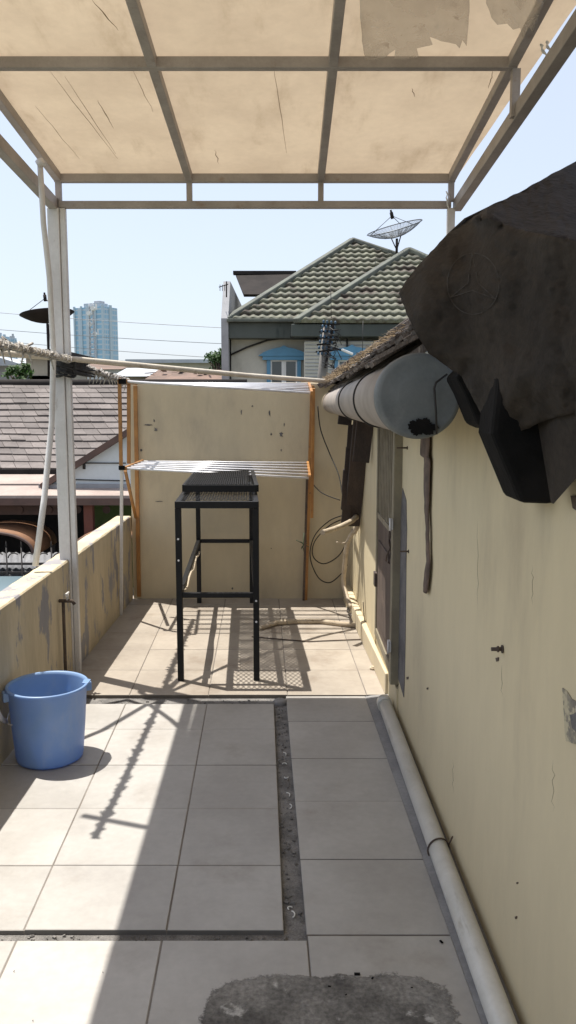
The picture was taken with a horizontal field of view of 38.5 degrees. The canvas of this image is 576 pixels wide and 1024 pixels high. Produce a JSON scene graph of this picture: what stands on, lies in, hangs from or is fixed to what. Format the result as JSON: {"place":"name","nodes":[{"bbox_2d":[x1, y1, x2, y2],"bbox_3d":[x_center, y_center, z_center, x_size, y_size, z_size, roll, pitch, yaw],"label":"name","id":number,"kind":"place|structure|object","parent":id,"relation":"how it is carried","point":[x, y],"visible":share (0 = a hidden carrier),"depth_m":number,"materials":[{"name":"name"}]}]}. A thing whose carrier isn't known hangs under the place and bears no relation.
{"place":"outdoors","nodes":[
{"label":"outdoors","id":0,"kind":"place"},
{"bbox_2d":[0,356,25,453],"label":"building","id":1,"kind":"structure","parent":0,"point":[3,366],"depth_m":33.53,"materials":[{"name":"white concrete"}]},
{"bbox_2d":[26,349,93,453],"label":"building","id":2,"kind":"structure","parent":0,"point":[39,366],"depth_m":30.58,"materials":[{"name":"grey concrete"}]},
{"bbox_2d":[31,376,49,378],"bbox_3d":[-9.186,-4.611,30.645,0.800,0.900,0.028,0,7,0],"label":"window","id":3,"kind":"structure","parent":2,"relation":"in","point":[33,377],"depth_m":30.58,"materials":[{"name":"black glass"}]},
{"bbox_2d":[19,292,73,376],"bbox_3d":[-8.584,-6.334,29.446,1.901,2.958,1.909,0,7,0],"label":"satellite dish","id":4,"kind":"object","parent":2,"relation":"on","point":[39,315],"visible":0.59,"depth_m":28.99,"materials":[{"name":"black metal"}]},
{"bbox_2d":[0,568,133,595],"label":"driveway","id":5,"kind":"structure","parent":0,"point":[15,570],"depth_m":21.14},
{"bbox_2d":[0,520,56,570],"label":"arched awning","id":6,"kind":"object","parent":5,"relation":"on","point":[25,531],"visible":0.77,"depth_m":16.92,"materials":[{"name":"orange paint"}]},
{"bbox_2d":[0,552,56,569],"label":"sheet shelter","id":7,"kind":"object","parent":5,"relation":"on","point":[26,558],"visible":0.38,"depth_m":15.60,"materials":[{"name":"metal"}]},
{"bbox_2d":[0,379,246,576],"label":"tiled house","id":8,"kind":"structure","parent":5,"relation":"on","point":[24,407],"depth_m":19.64,"materials":[{"name":"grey tile"}]},
{"bbox_2d":[78,520,131,540],"bbox_3d":[-3.517,1.157,17.076,1.527,1.799,1.636,0,7,0],"label":"arched awning","id":9,"kind":"object","parent":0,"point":[98,527],"visible":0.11,"depth_m":16.55,"materials":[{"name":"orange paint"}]},
{"bbox_2d":[13,342,199,356],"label":"power line","id":10,"kind":"object","parent":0,"point":[113,350],"visible":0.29,"depth_m":111.47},
{"bbox_2d":[87,364,132,378],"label":"building","id":11,"kind":"structure","parent":0,"point":[113,369],"depth_m":44.61,"materials":[{"name":"beige concrete"}]},
{"bbox_2d":[0,329,220,343],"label":"power line","id":12,"kind":"object","parent":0,"point":[123,338],"visible":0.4,"depth_m":110.99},
{"bbox_2d":[5,313,220,327],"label":"power line","id":13,"kind":"object","parent":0,"point":[133,322],"visible":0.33,"depth_m":109.59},
{"bbox_2d":[117,368,156,378],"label":"building","id":14,"kind":"structure","parent":0,"point":[133,373],"depth_m":36.58,"materials":[{"name":"white concrete"}]},
{"bbox_2d":[0,698,306,941],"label":"terrace slab","id":15,"kind":"structure","parent":0,"point":[295,930],"depth_m":2.91,"materials":[{"name":"concrete"}]},
{"bbox_2d":[0,516,132,765],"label":"parapet wall","id":16,"kind":"structure","parent":15,"relation":"on","point":[31,635],"depth_m":4.50,"materials":[{"name":"beige paint"}]},
{"bbox_2d":[32,158,55,565],"bbox_3d":[-1.280,-0.719,4.255,0.157,2.027,0.399,-2,8,-13],"label":"leaning pole","id":17,"kind":"object","parent":16,"relation":"on","point":[40,163],"visible":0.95,"depth_m":4.35,"materials":[{"name":"white metal"}]},
{"bbox_2d":[59,591,75,670],"bbox_3d":[-1.198,0.706,4.510,0.093,0.540,0.060,0,7,0],"label":"water tap","id":18,"kind":"object","parent":16,"relation":"attached to","point":[66,600],"visible":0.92,"depth_m":4.49,"materials":[{"name":"metal"}]},
{"bbox_2d":[1,699,301,941],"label":"channel rubble","id":19,"kind":"object","parent":15,"relation":"on","point":[286,901],"visible":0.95,"depth_m":2.83,"materials":[{"name":"gravel"}]},
{"bbox_2d":[0,599,449,1023],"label":"grout bed","id":20,"kind":"object","parent":15,"relation":"on","point":[184,833],"visible":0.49,"depth_m":2.82,"materials":[{"name":"grey concrete"}]},
{"bbox_2d":[0,704,283,934],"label":"floor tiles","id":21,"kind":"object","parent":20,"relation":"on","point":[114,870],"visible":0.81,"depth_m":3.04,"materials":[{"name":"grey tile"}]},
{"bbox_2d":[0,671,91,769],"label":"bucket","id":22,"kind":"object","parent":21,"relation":"on","point":[47,711],"visible":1,"depth_m":3.54,"materials":[{"name":"blue plastic"}]},
{"bbox_2d":[0,941,309,1023],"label":"floor tiles","id":23,"kind":"object","parent":20,"relation":"on","point":[78,982],"visible":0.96,"depth_m":2.27,"materials":[{"name":"beige tile"}]},
{"bbox_2d":[13,940,442,1020],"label":"dirt crumbs","id":24,"kind":"object","parent":23,"relation":"on","point":[358,973],"visible":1,"depth_m":2.27,"materials":[{"name":"black soil"}]},
{"bbox_2d":[199,973,459,1023],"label":"cement patch","id":25,"kind":"object","parent":23,"relation":"on","point":[303,999],"visible":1,"depth_m":2.17,"materials":[{"name":"grey concrete"}]},
{"bbox_2d":[80,596,384,697],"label":"floor tiles","id":26,"kind":"object","parent":20,"relation":"on","point":[113,662],"visible":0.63,"depth_m":5.17,"materials":[{"name":"beige tile"}]},
{"bbox_2d":[117,378,314,614],"bbox_3d":[-0.524,-0.104,6.141,1.458,1.739,0.756,0,7,0],"label":"drying rack","id":27,"kind":"object","parent":26,"relation":"on","point":[137,465],"visible":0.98,"depth_m":6.08,"materials":[{"name":"metal"}]},
{"bbox_2d":[175,468,259,680],"bbox_3d":[-0.437,0.302,5.525,0.468,1.089,1.901,0,7,-3],"label":"metal stand","id":28,"kind":"object","parent":26,"relation":"on","point":[196,484],"visible":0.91,"depth_m":4.66,"materials":[{"name":"black paint"}]},
{"bbox_2d":[0,0,575,672],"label":"canopy","id":29,"kind":"object","parent":26,"relation":"on","point":[190,92],"visible":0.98,"depth_m":3.56,"materials":[{"name":"paint"}]},
{"bbox_2d":[0,336,129,389],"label":"roped pole","id":30,"kind":"object","parent":29,"relation":"attached to","point":[18,347],"visible":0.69,"depth_m":4.01,"materials":[{"name":"beige fabric"}]},
{"bbox_2d":[49,355,94,377],"bbox_3d":[-1.179,-0.811,4.614,0.147,0.130,0.316,7,10,44],"label":"rope lashing","id":31,"kind":"object","parent":29,"relation":"attached to","point":[74,369],"visible":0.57,"depth_m":4.52,"materials":[{"name":"black fabric"}]},
{"bbox_2d":[259,618,354,630],"bbox_3d":[0.170,0.788,5.816,0.778,0.044,0.195,0,7,-4],"label":"wrapped hose","id":32,"kind":"object","parent":26,"relation":"on","point":[303,621],"visible":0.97,"depth_m":5.84,"materials":[{"name":"beige plastic"}]},
{"bbox_2d":[252,602,364,641],"bbox_3d":[0.139,0.729,5.464,0.765,0.243,0.119,0,7,0],"label":"thin hose","id":33,"kind":"object","parent":26,"relation":"on","point":[318,640],"visible":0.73,"depth_m":5.46,"materials":[{"name":"rubber"}]},
{"bbox_2d":[286,696,449,935],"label":"floor tiles","id":34,"kind":"object","parent":20,"relation":"on","point":[363,869],"visible":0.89,"depth_m":3.03,"materials":[{"name":"grey tile"}]},
{"bbox_2d":[308,936,481,1023],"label":"floor tiles","id":35,"kind":"object","parent":20,"relation":"on","point":[433,960],"visible":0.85,"depth_m":2.33,"materials":[{"name":"beige tile"}]},
{"bbox_2d":[130,382,351,598],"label":"wall","id":36,"kind":"structure","parent":15,"relation":"on","point":[181,423],"depth_m":6.54,"materials":[{"name":"beige paint"}]},
{"bbox_2d":[273,698,286,705],"bbox_3d":[-0.041,1.007,4.367,0.072,0.031,0.072,0,7,0],"label":"drain plug","id":37,"kind":"object","parent":15,"relation":"on","point":[280,701],"visible":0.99,"depth_m":4.34,"materials":[{"name":"grey metal"}]},
{"bbox_2d":[282,752,294,917],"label":"plastic shavings","id":38,"kind":"object","parent":15,"relation":"on","point":[290,808],"visible":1,"depth_m":3.23,"materials":[{"name":"white"}]},
{"bbox_2d":[365,694,520,1023],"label":"cement strip","id":39,"kind":"object","parent":15,"relation":"on","point":[371,700],"visible":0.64,"depth_m":2.85,"materials":[{"name":"grey concrete"}]},
{"bbox_2d":[377,694,516,1023],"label":"drain pipe","id":40,"kind":"object","parent":39,"relation":"on","point":[496,1006],"visible":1,"depth_m":2.57,"materials":[{"name":"white plastic"}]},
{"bbox_2d":[317,318,575,1023],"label":"side house","id":41,"kind":"structure","parent":15,"relation":"on","point":[471,653],"depth_m":2.41,"materials":[{"name":"beige paint"}]},
{"bbox_2d":[0,351,341,383],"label":"long pole","id":42,"kind":"object","parent":41,"relation":"on","point":[14,354],"visible":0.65,"depth_m":5.17,"materials":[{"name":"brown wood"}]},
{"bbox_2d":[309,406,344,582],"bbox_3d":[0.357,-0.115,6.351,0.221,1.393,0.386,-7,10,-42],"label":"black cable","id":43,"kind":"object","parent":41,"relation":"attached to","point":[329,520],"visible":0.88,"depth_m":6.41,"materials":[{"name":"black plastic"}]},
{"bbox_2d":[320,514,359,608],"bbox_3d":[0.393,0.375,5.760,0.192,0.721,0.798,2,8,13],"label":"wrapped hose","id":44,"kind":"object","parent":41,"relation":"hanging from","point":[353,519],"visible":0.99,"depth_m":5.95,"materials":[{"name":"beige plastic"}]},
{"bbox_2d":[337,415,372,525],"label":"hanging boards","id":45,"kind":"object","parent":41,"relation":"hanging from","point":[358,447],"visible":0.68,"depth_m":5.53,"materials":[{"name":"brown wood"}]},
{"bbox_2d":[321,316,408,385],"bbox_3d":[0.473,-0.980,5.154,0.473,0.347,2.241,0,7,0],"label":"dry straw","id":46,"kind":"object","parent":41,"relation":"on","point":[334,374],"visible":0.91,"depth_m":4.92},
{"bbox_2d":[373,428,402,684],"bbox_3d":[0.532,0.125,4.441,0.090,1.360,0.926,0,7,0],"label":"door","id":47,"kind":"structure","parent":41,"relation":"in","point":[386,575],"depth_m":4.33,"materials":[{"name":"metal"}]},
{"bbox_2d":[322,353,458,438],"bbox_3d":[0.362,-0.575,4.226,0.238,0.238,4.011,0,7,0],"label":"gutter pipe","id":48,"kind":"object","parent":41,"relation":"attached to","point":[411,396],"visible":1,"depth_m":2.28,"materials":[{"name":"grey plastic"}]},
{"bbox_2d":[447,371,479,427],"bbox_3d":[0.481,-0.298,2.134,0.117,0.164,0.150,0,7,0],"label":"black bundle","id":49,"kind":"object","parent":48,"relation":"attached to","point":[469,409],"visible":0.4,"depth_m":2.10,"materials":[{"name":"black plastic"}]},
{"bbox_2d":[420,437,430,593],"bbox_3d":[0.545,0.001,3.311,0.018,0.637,0.279,0,7,0],"label":"hanging rag","id":50,"kind":"object","parent":41,"relation":"hanging from","point":[424,447],"visible":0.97,"depth_m":3.23,"materials":[{"name":"grey fabric"}]},
{"bbox_2d":[399,161,575,503],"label":"tarpaulin","id":51,"kind":"object","parent":41,"relation":"on","point":[487,295],"visible":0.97,"depth_m":1.79,"materials":[{"name":"black fabric"}]},
{"bbox_2d":[479,378,550,503],"bbox_3d":[0.525,-0.182,1.862,0.163,0.315,0.140,0,7,0],"label":"black bundle","id":52,"kind":"object","parent":51,"relation":"hanging from","point":[514,453],"visible":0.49,"depth_m":1.80,"materials":[{"name":"black plastic"}]},
{"bbox_2d":[125,359,220,369],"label":"building","id":53,"kind":"structure","parent":0,"point":[197,363],"depth_m":58.71,"materials":[{"name":"white concrete"}]},
{"bbox_2d":[0,6,575,360],"label":"sky","id":54,"kind":"structure","parent":0,"point":[156,267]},
{"bbox_2d":[221,237,428,382],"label":"green roofed house","id":55,"kind":"structure","parent":0,"point":[272,327],"depth_m":26.04,"materials":[{"name":"tile"}]},
{"bbox_2d":[219,281,227,296],"bbox_3d":[-1.980,-6.847,25.326,0.298,0.476,0.406,0,7,0],"label":"roof antenna","id":56,"kind":"object","parent":55,"relation":"on","point":[224,288],"visible":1,"depth_m":25.30,"materials":[{"name":"grey metal"}]},
{"bbox_2d":[259,345,303,382],"bbox_3d":[-0.132,-4.625,26.010,1.601,1.242,0.200,0,7,0],"label":"window","id":57,"kind":"structure","parent":55,"relation":"in","point":[282,361],"depth_m":26.02,"materials":[{"name":"blue wood"}]},
{"bbox_2d":[330,345,364,374],"bbox_3d":[1.919,-4.433,24.875,1.574,1.208,0.200,0,7,0],"label":"window","id":58,"kind":"structure","parent":55,"relation":"in","point":[344,356],"depth_m":24.73,"materials":[{"name":"blue"}]},
{"bbox_2d":[367,210,421,253],"bbox_3d":[3.733,-9.728,28.898,1.919,1.625,1.925,0,7,0],"label":"satellite dish","id":59,"kind":"object","parent":55,"relation":"on","point":[390,234],"visible":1,"depth_m":28.76,"materials":[{"name":"grey metal"}]},
{"label":"ground","id":60,"kind":"structure","parent":0,"visible":0},
{"bbox_2d":[7,334,17,358],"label":"tower block","id":61,"kind":"structure","parent":60,"relation":"on","point":[12,339],"depth_m":666.32,"materials":[{"name":"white glass"}]},
{"bbox_2d":[1,361,33,452],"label":"leafy tree","id":62,"kind":"object","parent":60,"relation":"on","point":[18,372],"visible":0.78,"depth_m":25.53,"materials":[{"name":"green plant"}]},
{"bbox_2d":[0,543,58,575],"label":"iron gate","id":63,"kind":"structure","parent":60,"relation":"on","point":[7,563],"depth_m":14.82,"materials":[{"name":"grey metal"}]},
{"bbox_2d":[86,303,98,357],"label":"lattice mast","id":64,"kind":"object","parent":60,"relation":"on","point":[89,313],"visible":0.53,"depth_m":421.07,"materials":[{"name":"white metal"}]},
{"bbox_2d":[73,301,118,359],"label":"tower block","id":65,"kind":"structure","parent":60,"relation":"on","point":[107,314],"depth_m":601.53,"materials":[{"name":"blue glass"}]},
{"bbox_2d":[146,370,221,378],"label":"building","id":66,"kind":"structure","parent":60,"relation":"on","point":[158,374],"depth_m":33.11,"materials":[{"name":"brown tile"}]},
{"bbox_2d":[144,370,221,377],"bbox_3d":[-4.168,-5.867,34.829,4.006,0.477,4.322,0,7,0],"label":"roof clutter","id":67,"kind":"object","parent":66,"relation":"on","point":[162,371],"visible":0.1,"depth_m":33.94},
{"bbox_2d":[203,348,221,369],"bbox_3d":[-3.103,-4.473,40.067,1.787,7.014,2.242,0,7,0],"label":"leafy tree","id":68,"kind":"object","parent":60,"relation":"on","point":[215,360],"visible":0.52,"depth_m":39.21,"materials":[{"name":"green plant"}]},
{"bbox_2d":[316,282,362,378],"bbox_3d":[0.885,-0.870,14.890,0.848,6.386,0.307,2,8,16],"label":"utility pole","id":69,"kind":"object","parent":60,"relation":"on","point":[326,336],"visible":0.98,"depth_m":14.62,"materials":[{"name":"concrete"}]},
{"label":"road","id":70,"kind":"structure","parent":0,"visible":0},
{"bbox_2d":[0,576,22,590],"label":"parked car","id":71,"kind":"object","parent":70,"relation":"on","point":[6,581],"depth_m":13.63,"materials":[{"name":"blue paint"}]}
]}

